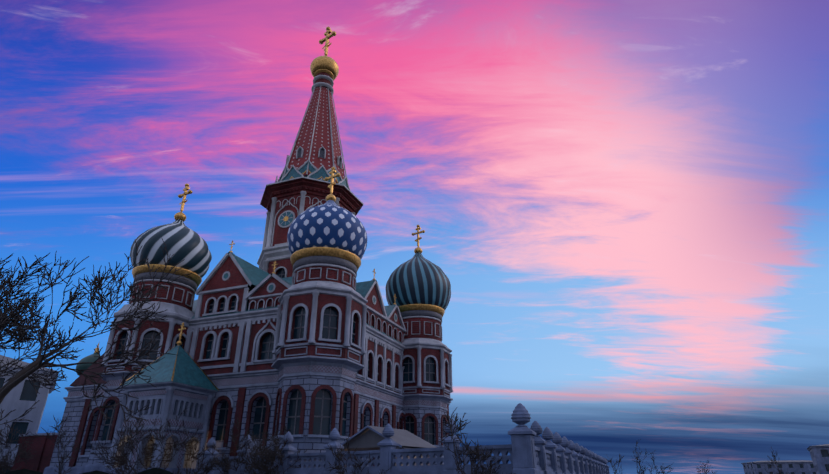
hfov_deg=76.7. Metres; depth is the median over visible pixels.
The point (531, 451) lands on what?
fence
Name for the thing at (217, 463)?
tree
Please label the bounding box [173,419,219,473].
tree
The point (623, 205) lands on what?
sky
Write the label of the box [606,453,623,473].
tree
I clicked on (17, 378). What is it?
tree
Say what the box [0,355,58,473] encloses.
building
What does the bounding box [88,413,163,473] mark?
tree
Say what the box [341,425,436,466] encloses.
building
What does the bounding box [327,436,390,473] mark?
tree
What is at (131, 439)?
tree
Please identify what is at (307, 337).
cathedral
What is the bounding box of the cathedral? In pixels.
[43,27,452,473]
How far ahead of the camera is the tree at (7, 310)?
26.95 m
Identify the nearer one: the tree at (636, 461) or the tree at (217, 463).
the tree at (217, 463)
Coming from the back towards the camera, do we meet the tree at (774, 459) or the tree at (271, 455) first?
the tree at (774, 459)
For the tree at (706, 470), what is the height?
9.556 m
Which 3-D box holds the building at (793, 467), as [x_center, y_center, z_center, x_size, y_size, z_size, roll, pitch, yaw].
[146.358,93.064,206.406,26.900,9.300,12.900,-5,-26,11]
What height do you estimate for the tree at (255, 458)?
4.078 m
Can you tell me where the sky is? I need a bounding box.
[0,0,828,473]
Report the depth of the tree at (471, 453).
20.66 m
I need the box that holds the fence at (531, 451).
[200,403,609,473]
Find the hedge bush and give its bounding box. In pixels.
[4,468,172,473]
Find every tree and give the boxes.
[0,238,193,458]
[0,253,87,394]
[0,420,34,473]
[25,414,82,473]
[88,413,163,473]
[99,407,202,473]
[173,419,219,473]
[204,417,282,473]
[225,425,305,473]
[240,437,280,473]
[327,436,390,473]
[439,409,515,473]
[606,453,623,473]
[631,439,655,473]
[646,454,673,473]
[696,461,716,473]
[763,447,789,473]
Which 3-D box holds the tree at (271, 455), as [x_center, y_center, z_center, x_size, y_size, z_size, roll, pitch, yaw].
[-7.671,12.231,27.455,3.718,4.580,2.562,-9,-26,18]
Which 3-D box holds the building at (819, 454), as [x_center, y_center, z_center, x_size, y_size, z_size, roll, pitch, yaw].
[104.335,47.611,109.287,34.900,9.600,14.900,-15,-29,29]
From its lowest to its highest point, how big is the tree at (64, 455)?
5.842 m
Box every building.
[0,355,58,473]
[341,425,436,466]
[741,460,815,473]
[807,444,828,473]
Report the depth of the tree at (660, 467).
139.09 m
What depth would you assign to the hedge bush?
26.04 m
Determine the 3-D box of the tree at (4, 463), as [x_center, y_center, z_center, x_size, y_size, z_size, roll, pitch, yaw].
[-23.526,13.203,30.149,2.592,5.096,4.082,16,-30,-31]

